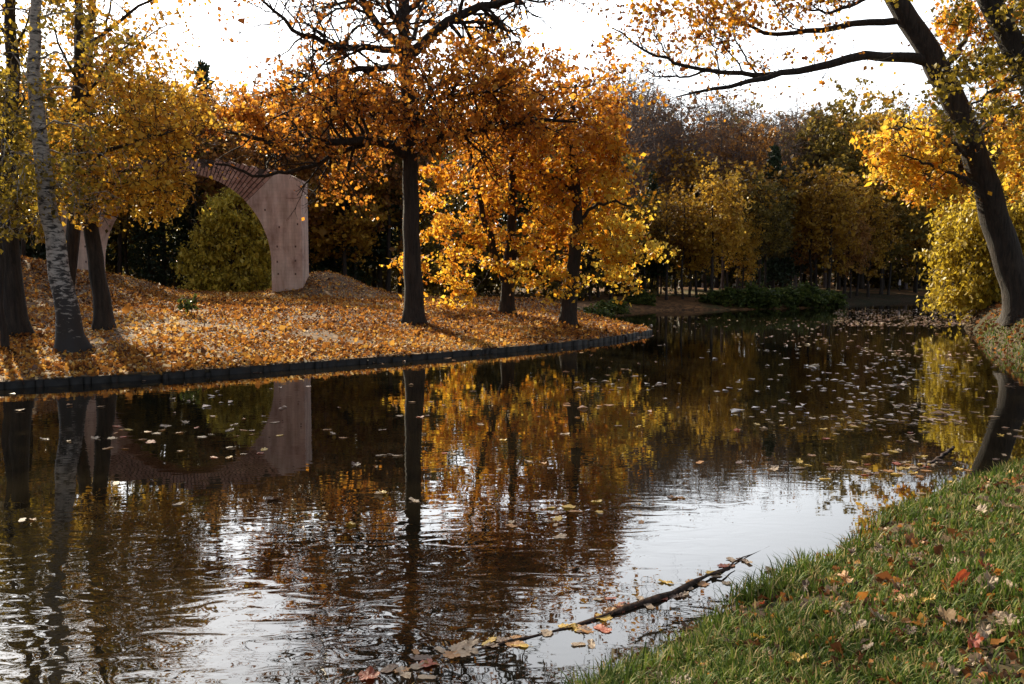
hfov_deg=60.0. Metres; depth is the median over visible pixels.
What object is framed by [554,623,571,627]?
floating leaf
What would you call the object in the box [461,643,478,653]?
floating leaf
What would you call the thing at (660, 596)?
fallen branch
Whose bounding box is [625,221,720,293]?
thicket bush
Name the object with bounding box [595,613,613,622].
floating leaf
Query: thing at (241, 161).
oak tree
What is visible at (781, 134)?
bare tree
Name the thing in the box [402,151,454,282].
spruce tree
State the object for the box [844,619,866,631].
fallen leaf
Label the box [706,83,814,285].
bare tree
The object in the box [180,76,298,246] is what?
oak tree
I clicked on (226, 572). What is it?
pond water
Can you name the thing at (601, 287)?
thicket bush
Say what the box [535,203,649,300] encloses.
thicket bush
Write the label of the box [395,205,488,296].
thicket bush
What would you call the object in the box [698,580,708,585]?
floating leaf
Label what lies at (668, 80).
bare tree
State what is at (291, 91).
elm tree
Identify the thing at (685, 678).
fallen leaf
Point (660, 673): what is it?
fallen leaf
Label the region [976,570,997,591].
fallen leaf
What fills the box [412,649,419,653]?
floating leaf
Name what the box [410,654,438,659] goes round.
floating leaf
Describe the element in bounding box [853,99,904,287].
elm tree
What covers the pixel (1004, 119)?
oak tree
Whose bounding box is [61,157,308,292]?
ruined arch
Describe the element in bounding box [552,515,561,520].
floating leaf
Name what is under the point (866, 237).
oak tree
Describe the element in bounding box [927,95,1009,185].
elm tree
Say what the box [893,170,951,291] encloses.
young tree
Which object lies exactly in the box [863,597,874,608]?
fallen leaf
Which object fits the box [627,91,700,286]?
bare tree
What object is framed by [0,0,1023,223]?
sky
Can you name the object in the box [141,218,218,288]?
thicket bush
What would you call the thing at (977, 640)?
fallen leaf
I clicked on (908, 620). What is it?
fallen leaf
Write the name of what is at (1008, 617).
fallen leaf
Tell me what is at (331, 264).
spruce tree
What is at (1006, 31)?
oak tree
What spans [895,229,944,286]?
thicket bush
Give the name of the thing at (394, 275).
thicket bush
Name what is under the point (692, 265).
maple tree
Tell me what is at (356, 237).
maple tree
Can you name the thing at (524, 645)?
floating leaf
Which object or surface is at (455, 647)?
floating leaf
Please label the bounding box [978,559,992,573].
fallen leaf
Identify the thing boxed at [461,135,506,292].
spruce tree
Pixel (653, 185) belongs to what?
spruce tree
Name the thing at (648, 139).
bare tree
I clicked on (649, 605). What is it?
floating leaf
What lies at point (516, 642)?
floating leaf
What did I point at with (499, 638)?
floating leaf
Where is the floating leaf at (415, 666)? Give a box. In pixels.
[407,662,424,668]
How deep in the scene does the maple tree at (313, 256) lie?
57.02 m
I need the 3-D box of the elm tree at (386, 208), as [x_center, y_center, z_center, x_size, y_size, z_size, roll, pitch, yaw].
[-10.472,-10.238,59.542,8.331,14.801,8.589,-3,5,-34]
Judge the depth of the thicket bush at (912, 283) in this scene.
110.30 m
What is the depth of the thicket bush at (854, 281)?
103.78 m
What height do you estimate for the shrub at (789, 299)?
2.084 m
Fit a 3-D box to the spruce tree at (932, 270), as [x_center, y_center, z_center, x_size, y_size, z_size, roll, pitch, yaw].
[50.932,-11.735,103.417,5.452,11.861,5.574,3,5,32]
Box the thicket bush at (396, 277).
[357,227,419,290]
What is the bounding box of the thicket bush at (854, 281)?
[831,244,886,287]
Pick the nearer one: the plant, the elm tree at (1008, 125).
the plant
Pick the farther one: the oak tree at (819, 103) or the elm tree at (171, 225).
the oak tree at (819, 103)
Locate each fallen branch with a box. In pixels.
[435,546,768,659]
[913,446,954,471]
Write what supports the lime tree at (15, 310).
on the lawn at (341, 282)
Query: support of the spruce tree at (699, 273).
on the forest floor
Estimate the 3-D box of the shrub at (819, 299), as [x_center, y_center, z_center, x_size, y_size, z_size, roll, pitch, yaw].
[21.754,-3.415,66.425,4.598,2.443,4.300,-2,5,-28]
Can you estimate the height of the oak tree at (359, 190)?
14.040 m
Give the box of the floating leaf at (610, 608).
[606,607,615,615]
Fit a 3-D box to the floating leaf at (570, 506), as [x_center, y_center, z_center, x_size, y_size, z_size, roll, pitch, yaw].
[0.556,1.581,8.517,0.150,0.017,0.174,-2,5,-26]
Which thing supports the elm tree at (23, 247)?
on the lawn at (341, 282)
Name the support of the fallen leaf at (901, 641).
on the grassy bank
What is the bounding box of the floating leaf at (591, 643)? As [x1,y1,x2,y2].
[587,639,594,648]
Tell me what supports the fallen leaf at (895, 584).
on the grassy bank
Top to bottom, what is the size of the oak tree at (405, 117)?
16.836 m
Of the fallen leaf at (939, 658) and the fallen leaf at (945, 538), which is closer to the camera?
the fallen leaf at (939, 658)
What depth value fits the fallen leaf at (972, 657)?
4.23 m
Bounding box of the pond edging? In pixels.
[0,329,652,388]
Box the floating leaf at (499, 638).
[485,636,512,641]
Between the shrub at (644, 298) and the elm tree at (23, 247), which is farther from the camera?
the shrub at (644, 298)
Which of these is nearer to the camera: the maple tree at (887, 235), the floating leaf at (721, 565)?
the floating leaf at (721, 565)
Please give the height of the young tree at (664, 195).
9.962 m
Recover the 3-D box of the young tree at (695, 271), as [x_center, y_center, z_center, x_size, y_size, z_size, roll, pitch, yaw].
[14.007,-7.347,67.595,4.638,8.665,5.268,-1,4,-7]
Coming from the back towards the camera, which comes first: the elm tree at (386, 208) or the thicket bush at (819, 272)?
the thicket bush at (819, 272)
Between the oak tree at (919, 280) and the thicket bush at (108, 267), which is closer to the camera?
the thicket bush at (108, 267)
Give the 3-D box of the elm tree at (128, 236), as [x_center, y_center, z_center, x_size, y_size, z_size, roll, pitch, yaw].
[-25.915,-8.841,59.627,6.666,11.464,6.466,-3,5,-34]
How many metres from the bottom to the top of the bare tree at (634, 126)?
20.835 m
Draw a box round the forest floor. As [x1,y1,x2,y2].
[111,246,930,310]
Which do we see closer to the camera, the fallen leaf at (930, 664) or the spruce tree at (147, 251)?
the fallen leaf at (930, 664)
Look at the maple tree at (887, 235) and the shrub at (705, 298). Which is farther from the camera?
the maple tree at (887, 235)
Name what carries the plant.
on the lawn at (341, 282)
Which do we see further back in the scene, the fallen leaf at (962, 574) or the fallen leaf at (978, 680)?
the fallen leaf at (962, 574)
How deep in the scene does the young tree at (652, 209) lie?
65.16 m
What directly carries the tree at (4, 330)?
on the lawn at (341, 282)
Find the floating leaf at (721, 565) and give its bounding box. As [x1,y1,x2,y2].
[717,563,732,566]
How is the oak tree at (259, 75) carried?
on the forest floor
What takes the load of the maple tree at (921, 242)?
on the forest floor
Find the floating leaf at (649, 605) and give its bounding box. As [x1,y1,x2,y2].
[644,603,653,609]
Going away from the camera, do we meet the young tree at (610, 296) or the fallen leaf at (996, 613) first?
the fallen leaf at (996, 613)
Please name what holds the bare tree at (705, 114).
on the forest floor
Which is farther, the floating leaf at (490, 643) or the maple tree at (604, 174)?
the maple tree at (604, 174)
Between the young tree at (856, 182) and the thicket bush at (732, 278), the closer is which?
the young tree at (856, 182)
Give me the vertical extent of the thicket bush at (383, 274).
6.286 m
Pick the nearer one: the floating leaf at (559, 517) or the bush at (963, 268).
the floating leaf at (559, 517)
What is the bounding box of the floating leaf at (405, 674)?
[396,666,410,678]
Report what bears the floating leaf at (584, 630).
on the pond water
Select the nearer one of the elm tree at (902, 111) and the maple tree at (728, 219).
the maple tree at (728, 219)
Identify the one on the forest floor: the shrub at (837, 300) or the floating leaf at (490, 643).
the shrub at (837, 300)
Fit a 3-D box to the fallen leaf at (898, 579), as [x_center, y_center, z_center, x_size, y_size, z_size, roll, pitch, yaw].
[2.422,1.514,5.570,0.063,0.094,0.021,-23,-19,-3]
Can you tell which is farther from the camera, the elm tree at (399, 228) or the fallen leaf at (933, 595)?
the elm tree at (399, 228)
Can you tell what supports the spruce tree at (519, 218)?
on the forest floor
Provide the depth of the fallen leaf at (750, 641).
4.85 m
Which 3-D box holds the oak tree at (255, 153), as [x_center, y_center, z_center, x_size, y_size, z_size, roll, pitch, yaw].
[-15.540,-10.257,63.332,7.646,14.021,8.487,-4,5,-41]
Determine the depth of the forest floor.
66.14 m
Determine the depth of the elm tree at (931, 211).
97.07 m
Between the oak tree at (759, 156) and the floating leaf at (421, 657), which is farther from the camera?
the oak tree at (759, 156)
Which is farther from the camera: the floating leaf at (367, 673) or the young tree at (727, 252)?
the young tree at (727, 252)
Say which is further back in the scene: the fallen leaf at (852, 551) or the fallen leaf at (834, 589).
the fallen leaf at (852, 551)
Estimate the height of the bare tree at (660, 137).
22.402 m
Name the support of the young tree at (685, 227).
on the forest floor
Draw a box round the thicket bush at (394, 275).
[382,227,436,291]
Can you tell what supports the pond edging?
on the lawn at (341, 282)
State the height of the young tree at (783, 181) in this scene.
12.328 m
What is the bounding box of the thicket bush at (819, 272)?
[787,250,827,285]
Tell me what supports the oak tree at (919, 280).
on the forest floor
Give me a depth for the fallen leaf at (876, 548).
6.77 m
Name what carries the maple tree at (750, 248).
on the forest floor
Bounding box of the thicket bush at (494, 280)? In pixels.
[475,221,544,295]
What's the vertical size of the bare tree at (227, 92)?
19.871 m
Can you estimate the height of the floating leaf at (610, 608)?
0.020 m
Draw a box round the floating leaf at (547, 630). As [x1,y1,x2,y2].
[541,628,551,635]
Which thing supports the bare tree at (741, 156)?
on the forest floor
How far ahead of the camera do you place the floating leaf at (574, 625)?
5.59 m
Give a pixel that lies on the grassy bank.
(861, 298)
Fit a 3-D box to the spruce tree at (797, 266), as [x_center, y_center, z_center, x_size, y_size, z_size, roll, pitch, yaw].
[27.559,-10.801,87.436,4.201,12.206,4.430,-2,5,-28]
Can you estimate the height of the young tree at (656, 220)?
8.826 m
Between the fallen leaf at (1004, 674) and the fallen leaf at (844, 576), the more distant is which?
the fallen leaf at (844, 576)
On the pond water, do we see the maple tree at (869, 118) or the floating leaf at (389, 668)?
the floating leaf at (389, 668)
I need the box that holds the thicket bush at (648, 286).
[594,238,658,296]
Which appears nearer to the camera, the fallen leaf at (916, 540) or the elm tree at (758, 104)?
the fallen leaf at (916, 540)
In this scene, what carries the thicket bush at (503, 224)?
on the forest floor
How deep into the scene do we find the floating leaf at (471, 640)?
5.36 m
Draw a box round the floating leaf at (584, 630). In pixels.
[577,624,593,633]
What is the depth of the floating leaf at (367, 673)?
4.92 m
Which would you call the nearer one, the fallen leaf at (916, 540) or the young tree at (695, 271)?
the fallen leaf at (916, 540)
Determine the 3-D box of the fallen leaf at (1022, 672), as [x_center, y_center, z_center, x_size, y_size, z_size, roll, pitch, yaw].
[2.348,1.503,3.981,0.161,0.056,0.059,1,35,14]
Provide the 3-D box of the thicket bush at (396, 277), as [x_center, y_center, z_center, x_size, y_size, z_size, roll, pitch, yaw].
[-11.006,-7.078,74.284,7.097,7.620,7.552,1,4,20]
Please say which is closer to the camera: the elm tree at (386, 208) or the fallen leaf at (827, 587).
the fallen leaf at (827, 587)
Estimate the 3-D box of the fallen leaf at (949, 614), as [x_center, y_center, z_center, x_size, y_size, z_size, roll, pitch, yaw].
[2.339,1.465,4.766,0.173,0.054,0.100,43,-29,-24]
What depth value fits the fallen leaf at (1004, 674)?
3.92 m
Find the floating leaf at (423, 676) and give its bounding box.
[418,674,435,678]
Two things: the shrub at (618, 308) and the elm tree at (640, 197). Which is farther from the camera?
the elm tree at (640, 197)
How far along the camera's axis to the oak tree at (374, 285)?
65.66 m
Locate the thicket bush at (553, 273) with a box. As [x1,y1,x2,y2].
[530,217,595,293]
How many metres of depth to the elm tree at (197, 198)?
56.50 m
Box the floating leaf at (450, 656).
[440,651,459,659]
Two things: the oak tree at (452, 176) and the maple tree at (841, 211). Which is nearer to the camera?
the maple tree at (841, 211)
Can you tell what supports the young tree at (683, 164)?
on the forest floor
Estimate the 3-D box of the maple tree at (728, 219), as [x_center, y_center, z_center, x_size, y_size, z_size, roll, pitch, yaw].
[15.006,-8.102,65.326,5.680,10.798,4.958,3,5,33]
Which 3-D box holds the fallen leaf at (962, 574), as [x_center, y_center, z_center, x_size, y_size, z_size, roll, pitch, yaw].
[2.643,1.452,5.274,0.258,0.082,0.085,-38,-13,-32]
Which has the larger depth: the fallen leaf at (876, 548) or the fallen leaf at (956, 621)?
the fallen leaf at (876, 548)
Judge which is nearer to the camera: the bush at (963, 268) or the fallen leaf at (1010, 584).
the fallen leaf at (1010, 584)
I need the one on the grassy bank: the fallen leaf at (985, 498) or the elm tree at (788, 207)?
the fallen leaf at (985, 498)
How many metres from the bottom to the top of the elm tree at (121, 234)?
15.113 m
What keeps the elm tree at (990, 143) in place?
on the forest floor
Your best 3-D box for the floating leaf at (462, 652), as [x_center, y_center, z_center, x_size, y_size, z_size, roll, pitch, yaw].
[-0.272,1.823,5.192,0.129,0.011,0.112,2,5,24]
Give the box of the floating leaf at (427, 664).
[419,658,436,666]
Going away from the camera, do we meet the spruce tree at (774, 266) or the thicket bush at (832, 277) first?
the spruce tree at (774, 266)
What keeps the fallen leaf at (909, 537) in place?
on the grassy bank
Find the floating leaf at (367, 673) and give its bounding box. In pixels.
[356,665,379,679]
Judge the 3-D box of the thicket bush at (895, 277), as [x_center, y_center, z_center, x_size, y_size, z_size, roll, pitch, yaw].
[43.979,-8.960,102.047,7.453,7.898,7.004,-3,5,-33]
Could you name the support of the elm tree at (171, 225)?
on the forest floor
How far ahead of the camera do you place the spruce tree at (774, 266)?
77.96 m
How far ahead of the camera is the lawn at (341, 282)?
27.31 m
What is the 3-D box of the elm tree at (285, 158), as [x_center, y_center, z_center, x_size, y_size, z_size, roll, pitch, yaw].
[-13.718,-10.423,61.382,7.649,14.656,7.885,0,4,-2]
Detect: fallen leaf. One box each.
[648,665,670,683]
[670,674,690,683]
[679,622,697,629]
[743,639,754,647]
[762,646,778,657]
[790,651,807,661]
[800,578,809,592]
[824,585,839,590]
[832,585,841,598]
[835,600,850,613]
[837,566,852,583]
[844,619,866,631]
[848,547,855,555]
[861,640,872,651]
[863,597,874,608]
[869,607,890,626]
[871,547,881,552]
[875,541,885,548]
[892,579,906,592]
[892,636,915,646]
[893,576,900,582]
[895,594,912,601]
[901,617,926,626]
[902,624,917,635]
[905,533,914,546]
[905,588,917,597]
[911,537,923,545]
[920,593,935,602]
[922,662,949,674]
[936,605,956,620]
[937,656,944,667]
[942,531,951,543]
[945,618,962,630]
[948,664,959,676]
[949,569,970,594]
[967,632,983,647]
[968,678,992,683]
[969,652,987,665]
[971,503,986,512]
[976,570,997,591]
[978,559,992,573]
[978,622,993,637]
[979,551,985,560]
[980,495,991,502]
[986,661,992,672]
[989,671,1015,683]
[992,610,1001,616]
[996,611,1020,624]
[999,499,1020,511]
[1003,579,1017,587]
[1017,669,1023,677]
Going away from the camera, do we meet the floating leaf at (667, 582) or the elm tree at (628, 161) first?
the floating leaf at (667, 582)
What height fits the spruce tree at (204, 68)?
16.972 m
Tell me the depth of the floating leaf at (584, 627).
5.56 m
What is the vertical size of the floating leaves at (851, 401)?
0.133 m
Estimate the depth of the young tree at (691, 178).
74.59 m
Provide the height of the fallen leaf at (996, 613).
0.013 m
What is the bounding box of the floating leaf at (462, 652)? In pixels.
[454,648,473,656]
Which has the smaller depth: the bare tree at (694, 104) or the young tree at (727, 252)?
the young tree at (727, 252)
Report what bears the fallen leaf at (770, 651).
on the grassy bank
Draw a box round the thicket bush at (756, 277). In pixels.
[744,256,792,285]
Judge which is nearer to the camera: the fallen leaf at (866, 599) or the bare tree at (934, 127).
the fallen leaf at (866, 599)
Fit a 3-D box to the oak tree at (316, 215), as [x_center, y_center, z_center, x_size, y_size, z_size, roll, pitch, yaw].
[-15.365,-8.876,55.394,7.751,12.356,7.612,1,4,19]
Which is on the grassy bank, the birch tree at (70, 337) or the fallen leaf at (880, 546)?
the fallen leaf at (880, 546)
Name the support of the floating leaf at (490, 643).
on the pond water
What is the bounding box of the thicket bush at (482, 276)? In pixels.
[422,219,497,294]
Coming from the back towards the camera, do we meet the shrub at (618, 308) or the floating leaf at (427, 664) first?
the shrub at (618, 308)
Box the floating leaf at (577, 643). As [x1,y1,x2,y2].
[571,642,585,645]
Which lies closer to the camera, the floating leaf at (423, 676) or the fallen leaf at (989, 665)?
the fallen leaf at (989, 665)
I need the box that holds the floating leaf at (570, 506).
[561,504,576,507]
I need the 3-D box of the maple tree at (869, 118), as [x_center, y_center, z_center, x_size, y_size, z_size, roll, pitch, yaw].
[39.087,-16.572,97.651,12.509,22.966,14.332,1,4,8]
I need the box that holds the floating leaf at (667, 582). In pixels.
[658,579,673,583]
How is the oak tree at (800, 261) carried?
on the forest floor
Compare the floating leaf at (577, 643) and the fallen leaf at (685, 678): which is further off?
the floating leaf at (577, 643)
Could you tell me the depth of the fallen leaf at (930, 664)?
4.17 m
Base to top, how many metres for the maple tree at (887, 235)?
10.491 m
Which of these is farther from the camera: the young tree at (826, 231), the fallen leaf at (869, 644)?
the young tree at (826, 231)
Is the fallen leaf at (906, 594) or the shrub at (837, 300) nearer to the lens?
the fallen leaf at (906, 594)
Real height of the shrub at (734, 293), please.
1.892 m
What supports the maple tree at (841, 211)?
on the grassy bank
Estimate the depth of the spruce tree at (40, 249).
51.40 m
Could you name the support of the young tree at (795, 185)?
on the forest floor
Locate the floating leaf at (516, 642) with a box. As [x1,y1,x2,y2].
[504,640,524,646]
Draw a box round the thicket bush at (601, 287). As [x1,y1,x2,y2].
[582,211,637,293]
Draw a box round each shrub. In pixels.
[578,303,615,318]
[596,298,631,315]
[624,289,659,305]
[695,288,730,304]
[710,285,760,307]
[737,282,784,308]
[768,284,812,308]
[791,280,836,307]
[817,286,848,306]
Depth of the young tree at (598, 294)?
65.88 m
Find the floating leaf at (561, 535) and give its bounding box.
[553,533,566,537]
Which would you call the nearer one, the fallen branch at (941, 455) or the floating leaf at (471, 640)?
the floating leaf at (471, 640)
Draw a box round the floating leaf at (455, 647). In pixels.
[448,641,464,650]
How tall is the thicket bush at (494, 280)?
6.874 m
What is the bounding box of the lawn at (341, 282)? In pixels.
[0,259,651,380]
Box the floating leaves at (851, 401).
[11,309,1023,427]
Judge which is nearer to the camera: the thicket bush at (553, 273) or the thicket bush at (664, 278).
the thicket bush at (553, 273)
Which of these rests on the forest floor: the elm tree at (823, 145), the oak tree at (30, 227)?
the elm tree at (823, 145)
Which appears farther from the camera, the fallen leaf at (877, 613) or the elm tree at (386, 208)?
the elm tree at (386, 208)
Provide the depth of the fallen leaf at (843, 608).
5.21 m
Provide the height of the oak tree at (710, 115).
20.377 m
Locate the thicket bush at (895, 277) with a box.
[865,241,927,288]
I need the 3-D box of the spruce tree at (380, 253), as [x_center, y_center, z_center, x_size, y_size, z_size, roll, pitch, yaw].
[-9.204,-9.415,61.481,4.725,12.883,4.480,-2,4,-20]
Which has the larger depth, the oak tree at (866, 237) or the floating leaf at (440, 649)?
the oak tree at (866, 237)
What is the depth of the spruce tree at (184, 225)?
58.99 m
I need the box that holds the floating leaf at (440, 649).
[434,646,445,652]
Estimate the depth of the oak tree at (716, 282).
91.50 m
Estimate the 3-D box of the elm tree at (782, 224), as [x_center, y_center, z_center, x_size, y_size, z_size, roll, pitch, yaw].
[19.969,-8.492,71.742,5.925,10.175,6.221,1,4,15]
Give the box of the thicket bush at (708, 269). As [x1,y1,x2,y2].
[669,239,729,285]
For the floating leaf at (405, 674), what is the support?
on the pond water
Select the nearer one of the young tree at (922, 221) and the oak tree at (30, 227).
the oak tree at (30, 227)
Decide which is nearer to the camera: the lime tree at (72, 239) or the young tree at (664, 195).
the lime tree at (72, 239)
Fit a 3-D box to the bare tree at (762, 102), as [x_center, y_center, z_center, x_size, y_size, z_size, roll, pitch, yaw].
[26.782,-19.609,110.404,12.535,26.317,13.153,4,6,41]
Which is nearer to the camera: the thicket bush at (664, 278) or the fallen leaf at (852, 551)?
the fallen leaf at (852, 551)
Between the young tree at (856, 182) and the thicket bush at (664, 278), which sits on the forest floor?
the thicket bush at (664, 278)
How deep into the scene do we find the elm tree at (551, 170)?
68.11 m
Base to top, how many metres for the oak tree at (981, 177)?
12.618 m
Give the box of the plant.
[177,293,198,313]
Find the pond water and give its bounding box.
[0,300,1023,683]
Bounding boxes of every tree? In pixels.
[0,0,144,354]
[0,0,150,336]
[0,0,237,287]
[0,43,70,256]
[0,67,33,350]
[1,108,66,239]
[17,0,252,329]
[18,85,116,244]
[19,213,45,259]
[57,57,178,274]
[105,218,141,273]
[111,156,175,276]
[118,60,223,286]
[126,196,175,285]
[141,101,216,284]
[153,155,217,284]
[167,58,243,286]
[169,187,271,291]
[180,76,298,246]
[185,0,631,325]
[201,94,323,279]
[201,124,262,226]
[207,72,304,249]
[213,64,250,107]
[242,119,291,170]
[258,86,358,270]
[259,66,312,162]
[279,82,402,272]
[288,165,331,272]
[299,84,402,280]
[300,146,396,275]
[308,114,380,285]
[323,82,450,292]
[324,60,420,279]
[348,128,402,290]
[372,192,425,287]
[374,98,450,293]
[379,9,611,314]
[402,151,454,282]
[421,131,466,206]
[422,128,502,246]
[444,142,474,213]
[456,135,551,224]
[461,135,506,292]
[473,32,682,325]
[501,112,596,294]
[506,146,547,292]
[549,130,645,285]
[554,69,637,284]
[573,0,1023,325]
[574,75,659,195]
[577,51,689,208]
[584,193,626,297]
[585,53,657,200]
[589,56,679,216]
[589,202,635,299]
[606,76,692,284]
[608,191,665,286]
[614,69,689,208]
[619,67,677,187]
[620,87,682,196]
[621,79,695,206]
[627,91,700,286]
[627,201,670,292]
[631,82,737,287]
[636,170,669,291]
[637,173,688,295]
[638,142,707,287]
[642,184,702,299]
[652,178,709,294]
[657,183,711,298]
[658,74,768,287]
[662,83,732,154]
[663,101,755,194]
[664,125,731,286]
[664,182,714,289]
[665,207,716,297]
[670,189,724,297]
[673,137,765,287]
[673,151,748,291]
[680,157,756,291]
[686,80,772,284]
[693,97,772,285]
[694,91,763,288]
[698,119,791,288]
[702,161,785,289]
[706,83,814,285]
[708,185,756,286]
[721,209,771,289]
[725,157,802,287]
[730,172,798,289]
[740,92,815,287]
[744,124,818,287]
[744,143,801,287]
[744,185,801,286]
[753,115,809,286]
[755,155,830,287]
[757,88,824,284]
[763,85,842,288]
[767,104,877,287]
[778,108,832,281]
[779,170,813,284]
[783,76,887,289]
[786,174,847,285]
[786,211,826,287]
[790,164,875,290]
[792,107,872,287]
[807,102,899,285]
[818,83,926,288]
[819,169,884,294]
[826,215,879,298]
[833,199,891,295]
[841,189,904,296]
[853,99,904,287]
[854,89,937,288]
[854,166,930,294]
[869,183,929,294]
[875,188,919,293]
[876,0,1023,146]
[878,91,957,288]
[886,94,927,276]
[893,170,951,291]
[896,102,972,288]
[898,204,938,292]
[906,104,976,185]
[910,198,946,291]
[911,86,976,283]
[921,208,949,286]
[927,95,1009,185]
[937,118,1001,214]
[942,120,1023,210]
[964,93,1023,184]
[981,107,1023,161]
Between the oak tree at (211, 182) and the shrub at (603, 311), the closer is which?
the shrub at (603, 311)
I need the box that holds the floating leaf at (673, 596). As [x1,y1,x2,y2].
[669,592,685,598]
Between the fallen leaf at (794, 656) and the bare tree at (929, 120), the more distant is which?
the bare tree at (929, 120)
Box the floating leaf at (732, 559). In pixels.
[726,557,737,561]
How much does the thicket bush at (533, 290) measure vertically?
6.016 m
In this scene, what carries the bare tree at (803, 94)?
on the forest floor
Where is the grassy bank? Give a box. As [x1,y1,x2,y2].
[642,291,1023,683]
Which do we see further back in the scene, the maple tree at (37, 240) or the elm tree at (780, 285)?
the elm tree at (780, 285)
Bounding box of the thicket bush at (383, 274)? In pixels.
[347,241,397,292]
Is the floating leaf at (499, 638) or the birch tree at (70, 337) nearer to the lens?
the floating leaf at (499, 638)
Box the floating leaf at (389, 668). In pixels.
[380,662,398,672]
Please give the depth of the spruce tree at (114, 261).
63.18 m
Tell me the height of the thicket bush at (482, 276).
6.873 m
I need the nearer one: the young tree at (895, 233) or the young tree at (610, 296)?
the young tree at (610, 296)
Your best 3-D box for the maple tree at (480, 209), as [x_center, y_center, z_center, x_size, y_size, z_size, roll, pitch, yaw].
[-0.671,-6.966,35.022,9.239,12.327,6.728,0,4,0]
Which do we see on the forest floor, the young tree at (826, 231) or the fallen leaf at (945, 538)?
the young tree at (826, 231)
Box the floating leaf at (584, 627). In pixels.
[576,625,590,632]
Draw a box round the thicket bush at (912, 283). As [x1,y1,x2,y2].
[887,260,928,284]
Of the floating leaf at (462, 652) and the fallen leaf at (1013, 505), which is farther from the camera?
the fallen leaf at (1013, 505)
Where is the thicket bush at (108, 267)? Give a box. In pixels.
[105,229,146,277]
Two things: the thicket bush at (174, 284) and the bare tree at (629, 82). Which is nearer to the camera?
the thicket bush at (174, 284)
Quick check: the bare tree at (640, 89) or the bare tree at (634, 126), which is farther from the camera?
the bare tree at (640, 89)
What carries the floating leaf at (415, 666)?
on the pond water
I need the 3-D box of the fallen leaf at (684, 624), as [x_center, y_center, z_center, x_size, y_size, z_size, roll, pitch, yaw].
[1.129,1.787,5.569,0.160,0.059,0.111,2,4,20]
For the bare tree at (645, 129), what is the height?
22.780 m
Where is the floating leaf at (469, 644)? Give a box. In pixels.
[459,638,474,645]
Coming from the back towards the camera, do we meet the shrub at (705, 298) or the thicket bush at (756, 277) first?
the thicket bush at (756, 277)
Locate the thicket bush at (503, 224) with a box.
[463,218,525,292]
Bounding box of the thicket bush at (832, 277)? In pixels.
[804,234,857,286]
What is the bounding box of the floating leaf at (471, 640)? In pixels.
[466,638,478,644]
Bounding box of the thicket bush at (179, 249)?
[166,226,242,287]
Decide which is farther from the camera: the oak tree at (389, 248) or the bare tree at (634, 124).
the bare tree at (634, 124)
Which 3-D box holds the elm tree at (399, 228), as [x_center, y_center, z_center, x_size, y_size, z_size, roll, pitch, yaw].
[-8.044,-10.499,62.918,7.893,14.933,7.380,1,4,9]
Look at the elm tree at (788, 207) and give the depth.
75.23 m
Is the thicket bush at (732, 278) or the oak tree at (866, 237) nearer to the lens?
the oak tree at (866, 237)
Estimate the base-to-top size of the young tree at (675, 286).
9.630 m
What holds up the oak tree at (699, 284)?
on the forest floor
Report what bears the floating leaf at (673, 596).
on the pond water
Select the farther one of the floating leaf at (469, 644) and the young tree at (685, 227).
the young tree at (685, 227)
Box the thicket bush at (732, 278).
[701,246,757,286]
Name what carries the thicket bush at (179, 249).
on the forest floor
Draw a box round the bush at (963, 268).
[911,147,1023,327]
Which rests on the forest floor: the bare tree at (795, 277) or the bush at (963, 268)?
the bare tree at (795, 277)
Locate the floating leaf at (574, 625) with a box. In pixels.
[571,623,581,631]
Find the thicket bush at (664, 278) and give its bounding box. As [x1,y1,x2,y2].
[639,255,683,285]
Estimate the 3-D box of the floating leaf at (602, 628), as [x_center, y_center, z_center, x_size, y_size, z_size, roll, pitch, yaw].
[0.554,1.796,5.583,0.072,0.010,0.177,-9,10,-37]
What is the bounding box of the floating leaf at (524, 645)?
[511,643,533,646]
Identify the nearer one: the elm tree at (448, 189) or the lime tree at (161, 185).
the lime tree at (161, 185)
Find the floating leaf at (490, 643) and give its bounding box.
[478,641,498,646]
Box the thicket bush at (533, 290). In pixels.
[520,236,567,293]
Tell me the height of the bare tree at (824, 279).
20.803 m
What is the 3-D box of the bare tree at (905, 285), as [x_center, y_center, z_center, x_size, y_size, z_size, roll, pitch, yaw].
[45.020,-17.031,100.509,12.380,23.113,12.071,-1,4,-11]
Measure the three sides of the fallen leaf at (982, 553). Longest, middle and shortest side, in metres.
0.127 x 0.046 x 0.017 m
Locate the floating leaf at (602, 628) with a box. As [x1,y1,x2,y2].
[593,623,611,632]
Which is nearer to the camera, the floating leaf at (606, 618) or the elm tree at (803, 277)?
the floating leaf at (606, 618)
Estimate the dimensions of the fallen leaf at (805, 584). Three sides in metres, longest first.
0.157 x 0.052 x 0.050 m
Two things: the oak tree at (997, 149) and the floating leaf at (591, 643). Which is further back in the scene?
the oak tree at (997, 149)
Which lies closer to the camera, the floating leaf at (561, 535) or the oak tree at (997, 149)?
the floating leaf at (561, 535)

